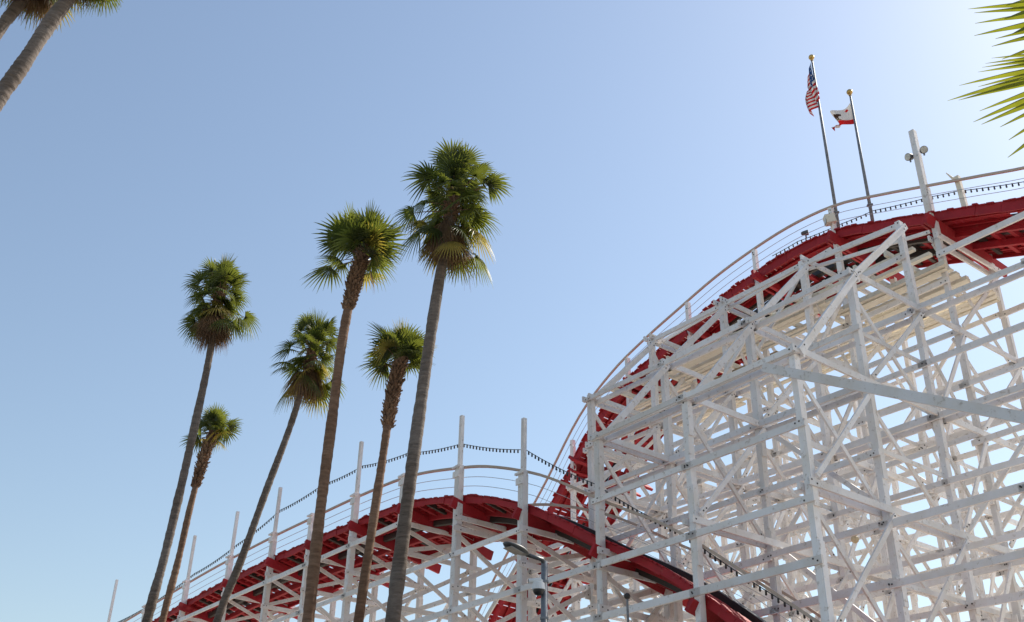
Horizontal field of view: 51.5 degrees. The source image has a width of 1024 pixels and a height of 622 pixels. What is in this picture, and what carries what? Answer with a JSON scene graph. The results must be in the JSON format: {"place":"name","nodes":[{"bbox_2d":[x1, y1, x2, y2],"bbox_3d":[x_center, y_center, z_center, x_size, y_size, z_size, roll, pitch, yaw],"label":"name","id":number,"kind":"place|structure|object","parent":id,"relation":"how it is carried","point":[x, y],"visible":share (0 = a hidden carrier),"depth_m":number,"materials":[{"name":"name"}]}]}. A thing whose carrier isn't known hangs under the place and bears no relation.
{"place":"outdoors","nodes":[
{"label":"outdoors","id":0,"kind":"place"},
{"bbox_2d":[0,0,1023,621],"label":"sky","id":1,"kind":"structure","parent":0,"point":[644,147],"materials":[{"name":"blue"}]},
{"label":"road","id":2,"kind":"structure","parent":0,"visible":0},
{"bbox_2d":[0,0,122,111],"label":"palm tree","id":3,"kind":"object","parent":2,"relation":"on","point":[23,62],"visible":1,"depth_m":20.54,"materials":[{"name":"brown plant"}]},
{"bbox_2d":[158,402,242,621],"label":"palm tree","id":4,"kind":"object","parent":2,"relation":"on","point":[214,422],"visible":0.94,"depth_m":43.41,"materials":[{"name":"green plant"}]},
{"bbox_2d":[142,254,260,621],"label":"palm tree","id":5,"kind":"object","parent":2,"relation":"on","point":[215,325],"visible":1,"depth_m":42.19,"materials":[{"name":"green plant"}]},
{"bbox_2d":[213,311,347,621],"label":"palm tree","id":6,"kind":"object","parent":2,"relation":"on","point":[309,386],"visible":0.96,"depth_m":43.98,"materials":[{"name":"green plant"}]},
{"bbox_2d":[300,199,409,621],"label":"palm tree","id":7,"kind":"object","parent":2,"relation":"on","point":[362,239],"visible":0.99,"depth_m":35.68,"materials":[{"name":"green plant"}]},
{"bbox_2d":[385,137,513,621],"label":"palm tree","id":8,"kind":"object","parent":2,"relation":"on","point":[455,219],"visible":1,"depth_m":30.05,"materials":[{"name":"green plant"}]},
{"bbox_2d":[503,541,548,621],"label":"street lamp","id":9,"kind":"object","parent":2,"relation":"on","point":[514,548],"visible":0.97,"depth_m":18.83,"materials":[{"name":"metal"}]},
{"bbox_2d":[528,578,542,583],"bbox_3d":[0.440,4.835,19.006,0.315,0.108,0.159,1,-29,0],"label":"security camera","id":10,"kind":"object","parent":9,"relation":"attached to","point":[531,580],"visible":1,"depth_m":18.94,"materials":[{"name":"white plastic"}]},
{"bbox_2d":[531,581,544,595],"bbox_3d":[0.482,4.931,18.916,0.272,0.280,0.249,1,-29,0],"label":"security camera","id":11,"kind":"object","parent":9,"relation":"attached to","point":[538,588],"visible":1,"depth_m":18.83,"materials":[{"name":"white plastic"}]},
{"bbox_2d":[948,0,1023,156],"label":"palm tree","id":12,"kind":"object","parent":2,"relation":"on","point":[1016,80],"visible":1,"depth_m":7.13,"materials":[{"name":"green plant"}]},
{"label":"ground","id":13,"kind":"structure","parent":0,"visible":0},
{"bbox_2d":[0,0,74,39],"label":"palm tree","id":14,"kind":"object","parent":13,"relation":"on","point":[12,12],"visible":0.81,"depth_m":23.81,"materials":[{"name":"green plant"}]},
{"bbox_2d":[353,317,436,621],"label":"palm tree","id":15,"kind":"object","parent":13,"relation":"on","point":[402,347],"visible":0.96,"depth_m":35.01,"materials":[{"name":"green plant"}]},
{"bbox_2d":[107,166,1023,621],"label":"roller coaster","id":16,"kind":"object","parent":13,"relation":"on","point":[691,378],"visible":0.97,"depth_m":33.59,"materials":[{"name":"white paint"}]},
{"bbox_2d":[118,444,812,621],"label":"light string","id":17,"kind":"object","parent":16,"relation":"attached to","point":[637,510],"visible":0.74,"depth_m":35.59,"materials":[{"name":"black plastic"}]},
{"bbox_2d":[801,230,808,237],"bbox_3d":[10.851,-2.836,39.333,0.272,0.321,0.206,-11,-32,21],"label":"floodlight","id":18,"kind":"object","parent":16,"relation":"attached to","point":[804,232],"visible":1,"depth_m":39.28,"materials":[{"name":"metal"}]},
{"bbox_2d":[809,54,839,227],"bbox_3d":[11.816,-6.367,40.104,0.226,8.739,0.221,1,-29,0],"label":"flagpole","id":19,"kind":"object","parent":16,"relation":"attached to","point":[811,58],"visible":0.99,"depth_m":39.76,"materials":[{"name":"metal"}]},
{"bbox_2d":[805,62,819,115],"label":"flag","id":20,"kind":"object","parent":19,"relation":"attached to","point":[812,97],"visible":1,"depth_m":41.20,"materials":[{"name":"multicoloured fabric"}]},
{"bbox_2d":[823,213,836,232],"bbox_3d":[11.420,-3.035,38.073,0.415,0.966,0.308,1,-29,0],"label":"loudspeaker","id":21,"kind":"object","parent":16,"relation":"attached to","point":[829,219],"visible":1,"depth_m":38.09,"materials":[{"name":"beige paint"}]},
{"bbox_2d":[851,535,858,542],"bbox_3d":[9.424,6.124,28.887,0.508,0.435,0.212,15,-32,-23],"label":"globe lamp","id":22,"kind":"object","parent":16,"relation":"hanging from","point":[855,539],"visible":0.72,"depth_m":28.70,"materials":[{"name":"beige glass"}]},
{"bbox_2d":[846,89,874,232],"bbox_3d":[12.627,-5.523,38.397,0.226,6.427,0.221,1,-29,0],"label":"flagpole","id":23,"kind":"object","parent":16,"relation":"on","point":[849,92],"visible":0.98,"depth_m":38.30,"materials":[{"name":"metal"}]},
{"bbox_2d":[830,104,853,130],"bbox_3d":[12.202,-7.139,39.452,0.899,1.343,0.336,1,-29,0],"label":"flag","id":24,"kind":"object","parent":23,"relation":"attached to","point":[843,116],"visible":1,"depth_m":39.41,"materials":[{"name":"white fabric"}]},
{"bbox_2d":[772,181,1023,255],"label":"light string","id":25,"kind":"object","parent":16,"relation":"attached to","point":[846,222],"visible":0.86,"depth_m":36.45,"materials":[{"name":"black plastic"}]},
{"bbox_2d":[908,129,931,214],"bbox_3d":[13.778,-4.531,35.718,0.200,3.828,0.192,22,-35,-32],"label":"timber post","id":26,"kind":"object","parent":16,"relation":"on","point":[918,161],"visible":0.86,"depth_m":35.79,"materials":[{"name":"white paint"}]},
{"bbox_2d":[905,153,913,161],"bbox_3d":[13.582,-5.212,36.251,0.309,0.349,0.261,14,-32,-22],"label":"floodlight","id":27,"kind":"object","parent":26,"relation":"attached to","point":[909,157],"visible":1,"depth_m":36.18,"materials":[{"name":"metal"}]},
{"bbox_2d":[919,146,927,155],"bbox_3d":[13.883,-5.395,35.875,0.264,0.357,0.317,1,-29,0],"label":"floodlight","id":28,"kind":"object","parent":26,"relation":"attached to","point":[923,150],"visible":1,"depth_m":35.78,"materials":[{"name":"metal"}]},
{"bbox_2d":[946,173,967,206],"bbox_3d":[14.465,-3.871,34.492,0.462,1.507,0.239,-11,-31,20],"label":"timber post","id":29,"kind":"object","parent":16,"relation":"on","point":[962,195],"visible":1,"depth_m":34.39,"materials":[{"name":"beige paint"}]},
{"bbox_2d":[624,593,629,621],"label":"slim post","id":30,"kind":"object","parent":13,"relation":"on","point":[626,596],"visible":1,"depth_m":27.35,"materials":[{"name":"metal"}]}
]}

